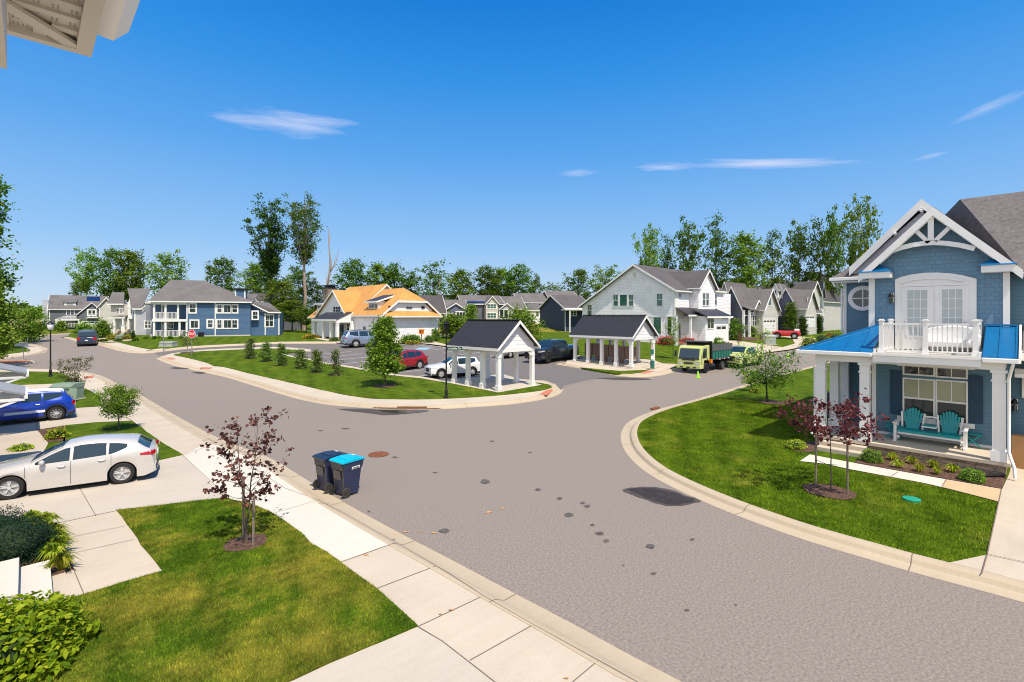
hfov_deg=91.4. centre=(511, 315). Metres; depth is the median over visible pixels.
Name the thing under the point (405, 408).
gutter stain
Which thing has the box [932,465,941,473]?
grass clump
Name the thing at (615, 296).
window
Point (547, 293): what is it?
house
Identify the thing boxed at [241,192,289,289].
giant tree
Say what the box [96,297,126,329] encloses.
house
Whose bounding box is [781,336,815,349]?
driveway
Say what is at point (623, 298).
window
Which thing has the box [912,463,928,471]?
grass clump
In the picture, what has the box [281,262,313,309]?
tall tree
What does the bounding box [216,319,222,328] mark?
window
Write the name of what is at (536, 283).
tall tree
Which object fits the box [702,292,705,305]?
window
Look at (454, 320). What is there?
tree
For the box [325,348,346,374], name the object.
holly tree
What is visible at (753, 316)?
window
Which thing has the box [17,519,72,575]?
mulch bed
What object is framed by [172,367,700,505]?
puddle water
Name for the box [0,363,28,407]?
neighbour house
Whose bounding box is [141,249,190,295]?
tall tree
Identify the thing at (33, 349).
sidewalk
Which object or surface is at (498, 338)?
pavilion
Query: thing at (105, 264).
tall tree
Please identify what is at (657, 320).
window
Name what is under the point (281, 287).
tall tree
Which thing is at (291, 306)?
tall tree
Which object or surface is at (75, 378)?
crape myrtle
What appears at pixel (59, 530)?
daylily
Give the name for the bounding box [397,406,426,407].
drain inlet
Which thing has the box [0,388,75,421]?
parked car
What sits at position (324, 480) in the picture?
wheeled cart
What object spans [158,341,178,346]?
utility cabinet
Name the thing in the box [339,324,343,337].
door
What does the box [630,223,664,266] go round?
tall tree
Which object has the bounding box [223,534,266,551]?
mulch ring
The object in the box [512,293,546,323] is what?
house
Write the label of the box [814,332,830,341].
street shrub
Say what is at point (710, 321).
window
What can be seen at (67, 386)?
utility cabinet
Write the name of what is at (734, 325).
tree
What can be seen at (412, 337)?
hedge
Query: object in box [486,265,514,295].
tall tree
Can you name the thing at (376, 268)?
tall tree
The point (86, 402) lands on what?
lawn
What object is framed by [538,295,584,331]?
house
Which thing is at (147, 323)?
window
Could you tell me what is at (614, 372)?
lawn
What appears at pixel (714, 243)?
tall tree
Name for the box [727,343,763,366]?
parked pickup
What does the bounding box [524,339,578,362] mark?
parked pickup
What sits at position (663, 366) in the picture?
sidewalk
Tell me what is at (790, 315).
young tree
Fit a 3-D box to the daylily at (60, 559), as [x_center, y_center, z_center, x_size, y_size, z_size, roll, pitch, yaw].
[-8.594,4.676,9.555,0.724,0.358,0.591,0,0,-12]
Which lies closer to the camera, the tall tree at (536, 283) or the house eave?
the house eave
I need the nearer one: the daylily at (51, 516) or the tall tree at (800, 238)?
the daylily at (51, 516)
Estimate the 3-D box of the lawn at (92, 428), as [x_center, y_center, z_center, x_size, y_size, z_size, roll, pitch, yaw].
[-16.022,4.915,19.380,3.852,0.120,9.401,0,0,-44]
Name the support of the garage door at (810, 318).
in the house at (806, 301)
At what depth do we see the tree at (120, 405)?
21.04 m
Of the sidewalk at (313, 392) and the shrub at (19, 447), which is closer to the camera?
the shrub at (19, 447)
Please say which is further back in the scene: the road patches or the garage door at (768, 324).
the garage door at (768, 324)
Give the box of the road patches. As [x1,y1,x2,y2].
[278,412,736,610]
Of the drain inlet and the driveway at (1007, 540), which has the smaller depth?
the driveway at (1007, 540)
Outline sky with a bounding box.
[0,0,1023,308]
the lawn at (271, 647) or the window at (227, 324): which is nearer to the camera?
the lawn at (271, 647)
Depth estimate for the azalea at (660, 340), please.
61.08 m
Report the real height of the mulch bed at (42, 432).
0.100 m
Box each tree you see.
[0,174,27,311]
[0,280,26,362]
[4,301,54,342]
[51,319,69,331]
[64,246,103,295]
[68,282,83,295]
[71,318,91,335]
[88,317,113,337]
[90,245,128,296]
[92,382,144,429]
[108,248,152,301]
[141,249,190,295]
[195,406,293,541]
[203,255,242,292]
[231,261,278,293]
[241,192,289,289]
[241,338,256,358]
[256,339,272,360]
[260,278,300,330]
[272,343,288,365]
[277,299,307,331]
[279,191,327,329]
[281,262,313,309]
[291,307,314,332]
[293,348,309,368]
[297,277,331,312]
[307,349,326,372]
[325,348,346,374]
[326,229,338,284]
[329,256,371,289]
[358,314,406,385]
[363,260,394,287]
[377,262,409,290]
[399,267,423,294]
[415,259,450,299]
[438,310,467,337]
[442,268,478,299]
[460,303,478,323]
[465,262,507,295]
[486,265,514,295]
[498,302,548,339]
[502,261,537,295]
[525,273,547,292]
[542,282,563,291]
[561,267,600,299]
[584,264,623,293]
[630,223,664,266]
[658,233,677,269]
[673,215,706,270]
[698,209,732,288]
[717,229,773,288]
[728,317,749,339]
[728,345,801,401]
[740,369,758,390]
[754,230,791,299]
[773,388,889,490]
[779,219,816,287]
[779,299,799,330]
[801,216,839,290]
[817,204,847,297]
[831,193,883,267]
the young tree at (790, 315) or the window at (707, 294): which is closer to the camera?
the window at (707, 294)
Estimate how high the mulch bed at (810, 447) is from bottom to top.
0.001 m
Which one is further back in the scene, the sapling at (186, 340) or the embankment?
the embankment
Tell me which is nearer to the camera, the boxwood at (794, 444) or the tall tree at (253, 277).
the boxwood at (794, 444)
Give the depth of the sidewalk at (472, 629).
9.16 m
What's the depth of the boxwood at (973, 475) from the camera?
14.61 m
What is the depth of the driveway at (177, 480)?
13.64 m
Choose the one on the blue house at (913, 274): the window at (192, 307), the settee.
the settee
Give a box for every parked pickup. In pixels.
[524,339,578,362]
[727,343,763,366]
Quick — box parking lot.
[155,343,614,389]
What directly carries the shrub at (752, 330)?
on the lawn at (664, 353)
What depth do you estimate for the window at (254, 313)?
76.80 m
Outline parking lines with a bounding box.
[306,344,520,375]
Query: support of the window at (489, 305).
in the house at (488, 306)
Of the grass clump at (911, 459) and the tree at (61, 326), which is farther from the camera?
the tree at (61, 326)
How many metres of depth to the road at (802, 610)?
11.07 m
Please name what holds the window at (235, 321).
in the row house at (201, 308)
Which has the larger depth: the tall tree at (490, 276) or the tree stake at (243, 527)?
the tall tree at (490, 276)
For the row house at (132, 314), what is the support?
on the lawn at (664, 353)
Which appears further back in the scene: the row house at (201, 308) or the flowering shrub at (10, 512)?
the row house at (201, 308)
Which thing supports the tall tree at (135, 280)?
on the ground at (57, 332)
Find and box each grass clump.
[882,452,902,459]
[889,459,905,467]
[905,455,917,463]
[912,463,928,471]
[924,459,940,467]
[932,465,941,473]
[942,463,959,471]
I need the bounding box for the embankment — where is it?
[438,324,570,331]
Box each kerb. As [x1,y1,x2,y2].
[0,342,46,359]
[0,360,35,364]
[52,369,681,681]
[64,337,585,361]
[156,356,562,408]
[556,347,799,376]
[621,361,1023,601]
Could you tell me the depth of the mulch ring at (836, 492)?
13.78 m
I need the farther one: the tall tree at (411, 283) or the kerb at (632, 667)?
the tall tree at (411, 283)
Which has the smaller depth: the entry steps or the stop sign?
the entry steps
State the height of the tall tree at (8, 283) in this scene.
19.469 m
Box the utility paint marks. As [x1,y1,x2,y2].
[363,507,567,677]
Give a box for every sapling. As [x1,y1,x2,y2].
[177,330,198,351]
[660,317,685,347]
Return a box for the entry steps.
[0,557,52,604]
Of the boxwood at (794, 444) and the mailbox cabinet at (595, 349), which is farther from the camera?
the mailbox cabinet at (595, 349)
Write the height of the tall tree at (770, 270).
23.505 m
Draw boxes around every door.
[81,321,98,327]
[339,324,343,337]
[716,324,726,341]
[763,319,775,331]
[806,315,814,327]
[902,286,932,349]
[935,285,968,350]
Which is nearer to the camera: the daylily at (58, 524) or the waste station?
the daylily at (58, 524)
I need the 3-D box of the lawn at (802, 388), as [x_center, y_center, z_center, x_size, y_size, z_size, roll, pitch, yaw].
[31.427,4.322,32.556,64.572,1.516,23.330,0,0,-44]
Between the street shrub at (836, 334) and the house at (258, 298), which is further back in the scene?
the house at (258, 298)
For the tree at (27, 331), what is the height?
5.423 m
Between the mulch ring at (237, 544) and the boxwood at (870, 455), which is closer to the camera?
the mulch ring at (237, 544)
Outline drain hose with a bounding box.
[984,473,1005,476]
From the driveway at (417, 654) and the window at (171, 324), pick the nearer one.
the driveway at (417, 654)
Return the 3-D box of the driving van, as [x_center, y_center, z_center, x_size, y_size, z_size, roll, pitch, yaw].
[-52.920,2.708,62.423,2.212,1.983,5.552,0,0,-37]
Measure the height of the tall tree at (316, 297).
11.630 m
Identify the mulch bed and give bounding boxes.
[0,360,30,363]
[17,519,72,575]
[38,425,64,442]
[737,337,759,339]
[786,441,817,451]
[855,455,1005,487]
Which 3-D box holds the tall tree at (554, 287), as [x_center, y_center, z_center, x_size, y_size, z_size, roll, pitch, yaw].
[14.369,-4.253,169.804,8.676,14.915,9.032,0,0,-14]
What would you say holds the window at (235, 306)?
in the row house at (201, 308)
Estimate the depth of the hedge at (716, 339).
62.53 m
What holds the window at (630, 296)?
in the white house at (697, 303)
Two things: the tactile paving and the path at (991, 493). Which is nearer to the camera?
the path at (991, 493)
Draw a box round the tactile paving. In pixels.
[85,358,654,394]
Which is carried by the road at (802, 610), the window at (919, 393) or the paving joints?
the paving joints
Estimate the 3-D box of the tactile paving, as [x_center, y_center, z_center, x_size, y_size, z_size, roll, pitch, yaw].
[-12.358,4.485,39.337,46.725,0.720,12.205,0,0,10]
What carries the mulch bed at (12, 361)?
on the ground at (57, 332)
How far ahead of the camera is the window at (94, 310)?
122.61 m
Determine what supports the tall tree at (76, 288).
on the ground at (57, 332)
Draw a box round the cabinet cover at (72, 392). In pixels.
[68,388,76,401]
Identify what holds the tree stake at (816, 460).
on the lawn at (802, 388)
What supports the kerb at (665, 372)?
on the road at (802, 610)
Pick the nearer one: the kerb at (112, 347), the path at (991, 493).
the path at (991, 493)
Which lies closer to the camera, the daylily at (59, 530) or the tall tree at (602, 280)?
the daylily at (59, 530)
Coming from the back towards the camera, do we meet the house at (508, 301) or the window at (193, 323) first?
the house at (508, 301)
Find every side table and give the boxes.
[885,423,903,439]
[968,432,982,448]
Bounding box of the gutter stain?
[374,407,438,408]
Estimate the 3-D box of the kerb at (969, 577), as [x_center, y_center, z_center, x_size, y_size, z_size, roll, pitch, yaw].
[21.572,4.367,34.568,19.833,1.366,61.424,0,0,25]
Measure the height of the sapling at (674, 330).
4.152 m
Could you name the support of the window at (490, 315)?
in the house at (488, 306)
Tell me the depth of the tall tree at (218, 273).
124.01 m
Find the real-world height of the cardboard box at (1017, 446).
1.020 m
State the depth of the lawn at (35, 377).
36.51 m
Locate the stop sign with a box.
[188,330,194,355]
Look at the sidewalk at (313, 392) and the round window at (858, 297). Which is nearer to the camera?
the round window at (858, 297)
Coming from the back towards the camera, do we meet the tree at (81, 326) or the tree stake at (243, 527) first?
the tree at (81, 326)
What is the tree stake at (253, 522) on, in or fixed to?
in the mulch ring at (237, 544)
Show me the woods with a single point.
(23, 305)
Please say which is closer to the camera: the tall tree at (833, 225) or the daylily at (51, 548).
the daylily at (51, 548)
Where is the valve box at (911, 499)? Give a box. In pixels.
[902,496,920,502]
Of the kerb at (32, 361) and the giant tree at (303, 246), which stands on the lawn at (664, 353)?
the giant tree at (303, 246)
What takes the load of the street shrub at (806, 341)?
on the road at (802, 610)
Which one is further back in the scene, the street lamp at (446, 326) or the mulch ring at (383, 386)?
the mulch ring at (383, 386)
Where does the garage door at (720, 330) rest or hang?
in the white house at (697, 303)
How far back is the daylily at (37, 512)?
11.55 m
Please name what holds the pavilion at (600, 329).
on the pavilion pad at (609, 362)
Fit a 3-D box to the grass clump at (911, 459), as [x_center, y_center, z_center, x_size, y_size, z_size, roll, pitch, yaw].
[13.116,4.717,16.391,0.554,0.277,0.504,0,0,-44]
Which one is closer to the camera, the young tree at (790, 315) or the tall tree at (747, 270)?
the young tree at (790, 315)
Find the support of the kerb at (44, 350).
on the road at (802, 610)
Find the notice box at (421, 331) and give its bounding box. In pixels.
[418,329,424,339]
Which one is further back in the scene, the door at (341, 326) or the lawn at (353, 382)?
the door at (341, 326)
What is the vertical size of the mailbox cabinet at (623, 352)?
1.550 m
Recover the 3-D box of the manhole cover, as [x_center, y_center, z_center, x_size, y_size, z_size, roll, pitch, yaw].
[-4.805,4.978,17.996,0.720,0.015,0.720,0,0,-44]
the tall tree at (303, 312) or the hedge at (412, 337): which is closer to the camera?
the hedge at (412, 337)
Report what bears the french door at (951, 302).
in the blue house at (913, 274)
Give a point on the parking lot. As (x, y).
(559, 376)
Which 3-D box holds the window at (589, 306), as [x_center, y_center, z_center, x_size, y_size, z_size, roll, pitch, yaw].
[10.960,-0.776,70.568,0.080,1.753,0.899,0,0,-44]
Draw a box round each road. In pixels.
[2,344,1023,681]
[6,334,88,365]
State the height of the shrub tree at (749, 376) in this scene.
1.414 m
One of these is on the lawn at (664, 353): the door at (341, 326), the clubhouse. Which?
the clubhouse
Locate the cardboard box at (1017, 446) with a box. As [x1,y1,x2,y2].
[1011,434,1023,468]
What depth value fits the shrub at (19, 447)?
18.07 m
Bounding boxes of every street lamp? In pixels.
[47,321,53,376]
[443,319,461,397]
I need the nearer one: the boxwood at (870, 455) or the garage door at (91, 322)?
the boxwood at (870, 455)
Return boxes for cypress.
[797,316,808,335]
[816,315,823,333]
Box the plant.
[751,387,761,392]
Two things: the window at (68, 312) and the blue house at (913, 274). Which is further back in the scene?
the window at (68, 312)
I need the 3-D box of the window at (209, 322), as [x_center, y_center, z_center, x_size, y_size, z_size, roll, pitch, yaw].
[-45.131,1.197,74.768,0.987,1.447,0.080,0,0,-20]
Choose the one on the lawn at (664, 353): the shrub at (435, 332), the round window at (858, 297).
the shrub at (435, 332)
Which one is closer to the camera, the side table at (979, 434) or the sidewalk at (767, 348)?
the side table at (979, 434)
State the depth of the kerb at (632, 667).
9.28 m
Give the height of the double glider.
1.140 m
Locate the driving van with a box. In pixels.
[76,329,99,345]
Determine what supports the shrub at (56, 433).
on the mulch bed at (42, 432)
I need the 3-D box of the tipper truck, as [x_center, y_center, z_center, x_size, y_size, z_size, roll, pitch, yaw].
[16.406,3.358,42.591,6.035,2.550,2.600,0,0,-44]
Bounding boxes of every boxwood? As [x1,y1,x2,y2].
[784,438,807,449]
[858,447,884,463]
[956,467,986,483]
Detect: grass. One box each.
[424,335,433,342]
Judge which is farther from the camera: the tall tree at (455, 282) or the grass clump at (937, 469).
the tall tree at (455, 282)
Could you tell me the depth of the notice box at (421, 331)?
63.57 m
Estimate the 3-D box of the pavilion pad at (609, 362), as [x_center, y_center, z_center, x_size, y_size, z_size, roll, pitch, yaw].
[9.309,4.302,46.034,4.442,0.498,6.960,0,0,-44]
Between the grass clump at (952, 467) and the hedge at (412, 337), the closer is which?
the grass clump at (952, 467)
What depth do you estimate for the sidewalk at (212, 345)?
60.13 m
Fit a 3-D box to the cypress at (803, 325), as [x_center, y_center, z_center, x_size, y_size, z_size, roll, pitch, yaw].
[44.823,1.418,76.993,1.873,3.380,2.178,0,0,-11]
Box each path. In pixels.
[801,455,998,499]
[942,480,1000,500]
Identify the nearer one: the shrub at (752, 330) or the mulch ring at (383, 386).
the mulch ring at (383, 386)
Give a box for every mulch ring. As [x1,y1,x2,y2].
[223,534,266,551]
[374,384,396,387]
[758,400,787,404]
[802,483,856,499]
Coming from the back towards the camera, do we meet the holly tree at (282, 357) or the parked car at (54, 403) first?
the holly tree at (282, 357)
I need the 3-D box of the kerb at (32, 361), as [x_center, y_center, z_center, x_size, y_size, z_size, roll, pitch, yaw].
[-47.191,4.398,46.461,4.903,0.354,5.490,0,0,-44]
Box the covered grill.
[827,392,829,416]
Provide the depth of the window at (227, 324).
75.54 m
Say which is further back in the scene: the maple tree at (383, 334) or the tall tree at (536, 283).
the tall tree at (536, 283)
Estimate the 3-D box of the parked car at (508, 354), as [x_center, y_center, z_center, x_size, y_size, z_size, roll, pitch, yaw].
[0.180,3.359,51.372,2.110,1.700,4.574,0,0,41]
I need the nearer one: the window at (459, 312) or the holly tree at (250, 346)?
the holly tree at (250, 346)
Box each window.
[66,310,74,314]
[91,309,96,315]
[144,320,151,328]
[167,322,173,328]
[188,303,196,313]
[189,319,199,328]
[206,319,213,328]
[216,304,222,313]
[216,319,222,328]
[222,304,231,313]
[222,319,231,328]
[231,304,237,313]
[231,319,237,328]
[251,310,258,319]
[264,314,273,326]
[333,306,340,311]
[369,303,377,307]
[455,311,465,318]
[487,303,496,308]
[487,312,496,318]
[499,309,503,318]
[570,311,576,315]
[587,304,591,314]
[613,294,618,306]
[619,294,627,306]
[628,294,633,306]
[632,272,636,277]
[653,316,661,334]
[656,293,662,306]
[667,316,671,335]
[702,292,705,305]
[706,292,708,305]
[707,318,713,328]
[752,315,755,325]
[848,286,868,310]
[903,377,934,419]
[935,379,967,423]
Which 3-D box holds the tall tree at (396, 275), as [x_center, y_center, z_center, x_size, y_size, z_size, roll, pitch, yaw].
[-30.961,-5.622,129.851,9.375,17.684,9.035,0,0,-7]
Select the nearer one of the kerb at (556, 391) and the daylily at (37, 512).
the daylily at (37, 512)
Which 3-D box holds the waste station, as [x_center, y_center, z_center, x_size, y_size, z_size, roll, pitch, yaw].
[11.796,3.662,42.009,0.360,1.650,0.360,0,0,0]
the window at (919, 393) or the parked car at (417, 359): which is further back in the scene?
the parked car at (417, 359)
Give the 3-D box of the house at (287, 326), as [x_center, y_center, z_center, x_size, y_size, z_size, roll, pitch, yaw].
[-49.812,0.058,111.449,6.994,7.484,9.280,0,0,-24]
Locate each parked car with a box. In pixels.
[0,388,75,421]
[0,433,159,499]
[340,329,374,346]
[380,349,427,368]
[424,355,479,377]
[493,351,523,357]
[772,327,800,338]
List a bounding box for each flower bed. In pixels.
[301,334,318,337]
[404,340,419,343]
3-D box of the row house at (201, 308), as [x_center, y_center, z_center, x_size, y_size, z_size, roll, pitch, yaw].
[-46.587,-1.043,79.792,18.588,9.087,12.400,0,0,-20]
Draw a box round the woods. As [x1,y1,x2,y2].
[2,302,314,318]
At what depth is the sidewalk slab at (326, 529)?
12.64 m
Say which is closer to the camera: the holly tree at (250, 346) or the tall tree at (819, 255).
the holly tree at (250, 346)
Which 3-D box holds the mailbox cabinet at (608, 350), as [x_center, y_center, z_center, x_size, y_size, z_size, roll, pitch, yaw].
[9.025,3.461,46.157,0.435,1.550,1.820,0,0,-44]
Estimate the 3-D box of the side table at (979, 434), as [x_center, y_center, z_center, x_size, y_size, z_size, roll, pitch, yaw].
[15.607,4.199,16.927,0.440,0.457,0.500,0,0,-44]
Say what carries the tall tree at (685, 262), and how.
on the lawn at (664, 353)
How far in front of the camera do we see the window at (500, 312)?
119.34 m
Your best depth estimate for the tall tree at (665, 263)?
117.62 m
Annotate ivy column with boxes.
[258,249,283,294]
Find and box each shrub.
[0,589,105,681]
[5,443,34,451]
[42,426,71,439]
[105,335,114,338]
[130,330,135,338]
[329,337,339,341]
[431,327,440,340]
[747,325,757,336]
[799,336,817,346]
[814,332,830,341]
[829,331,842,338]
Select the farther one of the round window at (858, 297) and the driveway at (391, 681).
the round window at (858, 297)
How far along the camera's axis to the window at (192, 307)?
73.99 m
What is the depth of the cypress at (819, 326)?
85.31 m
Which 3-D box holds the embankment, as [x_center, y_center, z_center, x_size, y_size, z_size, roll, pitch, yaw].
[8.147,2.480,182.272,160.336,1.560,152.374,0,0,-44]
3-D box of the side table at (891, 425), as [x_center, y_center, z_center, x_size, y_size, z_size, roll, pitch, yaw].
[13.905,4.199,18.176,0.440,0.457,0.500,0,0,-44]
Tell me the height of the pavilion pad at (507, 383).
0.343 m
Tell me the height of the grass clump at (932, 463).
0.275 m
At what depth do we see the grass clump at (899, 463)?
15.94 m
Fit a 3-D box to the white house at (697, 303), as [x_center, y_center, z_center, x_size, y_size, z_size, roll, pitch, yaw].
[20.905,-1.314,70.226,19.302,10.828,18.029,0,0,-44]
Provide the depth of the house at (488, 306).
117.75 m
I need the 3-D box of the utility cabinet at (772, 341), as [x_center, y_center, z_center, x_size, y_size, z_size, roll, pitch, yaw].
[31.639,2.982,61.579,1.382,1.322,1.160,0,0,0]
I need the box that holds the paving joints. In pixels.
[35,363,1023,681]
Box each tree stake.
[242,476,244,538]
[252,492,254,545]
[815,433,833,485]
[846,441,848,494]
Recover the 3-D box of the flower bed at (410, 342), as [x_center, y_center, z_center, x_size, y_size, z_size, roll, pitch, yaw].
[-12.326,3.268,61.917,2.066,0.542,1.012,0,0,0]
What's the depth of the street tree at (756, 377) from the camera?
28.09 m
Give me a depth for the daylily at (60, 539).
10.20 m
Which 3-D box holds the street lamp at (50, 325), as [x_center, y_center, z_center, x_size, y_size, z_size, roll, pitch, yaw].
[-35.061,2.504,37.986,0.480,4.260,0.468,0,0,-44]
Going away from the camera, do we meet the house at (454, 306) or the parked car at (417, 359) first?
the parked car at (417, 359)
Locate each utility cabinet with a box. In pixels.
[49,382,86,399]
[115,335,124,339]
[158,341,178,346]
[763,334,776,344]
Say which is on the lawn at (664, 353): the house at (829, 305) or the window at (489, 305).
the house at (829, 305)
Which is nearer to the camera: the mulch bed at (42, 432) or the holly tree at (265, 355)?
the mulch bed at (42, 432)
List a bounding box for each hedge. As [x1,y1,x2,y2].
[400,334,423,342]
[714,337,724,342]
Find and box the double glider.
[892,407,968,450]
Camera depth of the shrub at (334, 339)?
64.89 m
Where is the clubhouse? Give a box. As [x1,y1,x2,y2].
[307,284,442,342]
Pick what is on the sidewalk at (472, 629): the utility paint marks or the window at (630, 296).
the utility paint marks
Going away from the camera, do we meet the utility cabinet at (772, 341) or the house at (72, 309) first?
the utility cabinet at (772, 341)
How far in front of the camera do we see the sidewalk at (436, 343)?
63.52 m
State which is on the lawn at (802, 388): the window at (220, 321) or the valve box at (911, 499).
the valve box at (911, 499)
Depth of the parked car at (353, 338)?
58.87 m
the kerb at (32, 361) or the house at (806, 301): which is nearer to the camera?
the kerb at (32, 361)
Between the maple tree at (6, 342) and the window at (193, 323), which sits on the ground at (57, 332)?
the maple tree at (6, 342)
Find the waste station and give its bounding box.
[650,349,654,368]
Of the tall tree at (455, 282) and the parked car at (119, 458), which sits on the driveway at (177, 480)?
the parked car at (119, 458)
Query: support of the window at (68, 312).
in the house at (72, 309)
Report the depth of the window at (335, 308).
70.45 m
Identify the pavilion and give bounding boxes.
[447,319,540,390]
[569,315,659,367]
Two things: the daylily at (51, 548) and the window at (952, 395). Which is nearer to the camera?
the daylily at (51, 548)
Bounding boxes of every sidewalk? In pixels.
[0,369,626,681]
[4,341,41,356]
[104,342,164,351]
[164,347,552,404]
[168,342,272,348]
[314,337,445,345]
[565,359,676,373]
[726,340,786,352]
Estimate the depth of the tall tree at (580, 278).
149.07 m
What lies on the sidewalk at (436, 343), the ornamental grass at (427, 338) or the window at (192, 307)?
the ornamental grass at (427, 338)
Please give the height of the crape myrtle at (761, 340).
3.716 m
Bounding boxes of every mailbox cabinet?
[585,343,599,359]
[604,344,618,361]
[618,346,635,363]
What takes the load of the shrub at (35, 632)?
on the lawn at (271, 647)
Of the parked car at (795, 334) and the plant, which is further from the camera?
the parked car at (795, 334)
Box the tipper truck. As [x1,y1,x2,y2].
[674,340,731,372]
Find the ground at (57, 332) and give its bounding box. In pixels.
[7,323,310,340]
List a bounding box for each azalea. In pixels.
[655,335,674,343]
[679,337,694,344]
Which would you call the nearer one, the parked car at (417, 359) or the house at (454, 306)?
the parked car at (417, 359)
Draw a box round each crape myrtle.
[49,355,94,382]
[751,319,778,351]
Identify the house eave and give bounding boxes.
[0,0,139,68]
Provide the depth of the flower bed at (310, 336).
68.94 m
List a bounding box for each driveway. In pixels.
[0,457,221,522]
[290,681,493,681]
[293,628,492,680]
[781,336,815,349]
[950,467,1023,580]
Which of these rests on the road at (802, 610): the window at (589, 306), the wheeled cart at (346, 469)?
the wheeled cart at (346, 469)
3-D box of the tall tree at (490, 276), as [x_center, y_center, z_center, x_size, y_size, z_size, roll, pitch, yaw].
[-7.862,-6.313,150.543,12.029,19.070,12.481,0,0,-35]
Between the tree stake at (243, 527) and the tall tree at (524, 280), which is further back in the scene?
the tall tree at (524, 280)
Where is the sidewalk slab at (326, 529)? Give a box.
[183,445,387,560]
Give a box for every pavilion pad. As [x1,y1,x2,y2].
[441,375,540,391]
[569,357,658,368]
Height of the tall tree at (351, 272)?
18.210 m
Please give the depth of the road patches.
11.94 m
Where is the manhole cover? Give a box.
[368,451,388,456]
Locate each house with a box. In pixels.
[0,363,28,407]
[42,295,107,328]
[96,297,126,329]
[107,288,150,334]
[144,280,282,336]
[248,293,276,311]
[279,299,303,329]
[417,295,446,327]
[444,300,468,318]
[455,295,504,319]
[498,296,526,318]
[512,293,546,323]
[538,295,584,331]
[543,291,576,297]
[577,264,732,345]
[722,281,745,293]
[728,286,781,336]
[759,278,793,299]
[772,283,822,334]
[793,280,840,330]
[796,191,1023,478]
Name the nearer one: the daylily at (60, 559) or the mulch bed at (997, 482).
the daylily at (60, 559)
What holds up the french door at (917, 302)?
in the blue house at (913, 274)
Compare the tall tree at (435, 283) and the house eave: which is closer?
the house eave
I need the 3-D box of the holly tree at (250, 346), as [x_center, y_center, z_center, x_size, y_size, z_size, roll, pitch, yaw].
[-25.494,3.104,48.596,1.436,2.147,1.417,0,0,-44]
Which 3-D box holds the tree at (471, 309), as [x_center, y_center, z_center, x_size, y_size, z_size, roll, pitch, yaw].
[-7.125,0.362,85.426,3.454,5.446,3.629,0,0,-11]
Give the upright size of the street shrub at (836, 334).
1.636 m
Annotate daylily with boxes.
[21,509,43,519]
[28,514,52,524]
[33,542,73,562]
[39,550,83,570]
[41,511,65,522]
[41,535,79,551]
[44,527,76,542]
[50,522,71,531]
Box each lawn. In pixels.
[0,371,68,384]
[5,346,29,353]
[8,498,417,681]
[44,421,182,459]
[67,326,842,373]
[75,388,101,407]
[174,348,551,399]
[581,367,658,374]
[637,363,1023,581]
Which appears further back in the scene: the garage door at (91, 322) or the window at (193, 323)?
the garage door at (91, 322)
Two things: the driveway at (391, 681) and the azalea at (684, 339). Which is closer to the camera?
the driveway at (391, 681)
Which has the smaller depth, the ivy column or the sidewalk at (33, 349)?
the sidewalk at (33, 349)
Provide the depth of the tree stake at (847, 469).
13.54 m
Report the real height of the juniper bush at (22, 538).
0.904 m
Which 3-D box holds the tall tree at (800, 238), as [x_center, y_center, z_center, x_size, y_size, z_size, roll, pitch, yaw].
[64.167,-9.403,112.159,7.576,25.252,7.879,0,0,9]
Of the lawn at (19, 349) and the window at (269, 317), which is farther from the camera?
the window at (269, 317)
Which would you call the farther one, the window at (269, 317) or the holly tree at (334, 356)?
the window at (269, 317)
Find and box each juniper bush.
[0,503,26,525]
[0,511,64,565]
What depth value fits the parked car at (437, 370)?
38.49 m
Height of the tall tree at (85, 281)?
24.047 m
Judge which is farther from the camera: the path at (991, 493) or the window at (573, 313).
the window at (573, 313)
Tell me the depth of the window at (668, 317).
61.90 m
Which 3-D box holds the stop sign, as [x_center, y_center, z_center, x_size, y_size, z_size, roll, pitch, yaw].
[-32.348,2.756,50.509,0.813,2.669,0.053,0,0,8]
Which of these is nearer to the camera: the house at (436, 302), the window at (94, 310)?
the house at (436, 302)
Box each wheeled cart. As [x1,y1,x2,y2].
[312,450,346,492]
[329,454,364,497]
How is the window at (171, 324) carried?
in the row house at (201, 308)
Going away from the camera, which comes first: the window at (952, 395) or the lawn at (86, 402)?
the window at (952, 395)
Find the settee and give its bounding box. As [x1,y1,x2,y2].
[922,325,981,351]
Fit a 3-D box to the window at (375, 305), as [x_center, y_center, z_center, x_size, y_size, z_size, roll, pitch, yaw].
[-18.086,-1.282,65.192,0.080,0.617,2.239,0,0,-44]
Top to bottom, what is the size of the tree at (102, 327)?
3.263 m
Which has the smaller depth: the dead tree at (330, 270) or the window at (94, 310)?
the dead tree at (330, 270)
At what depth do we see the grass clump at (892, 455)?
16.74 m

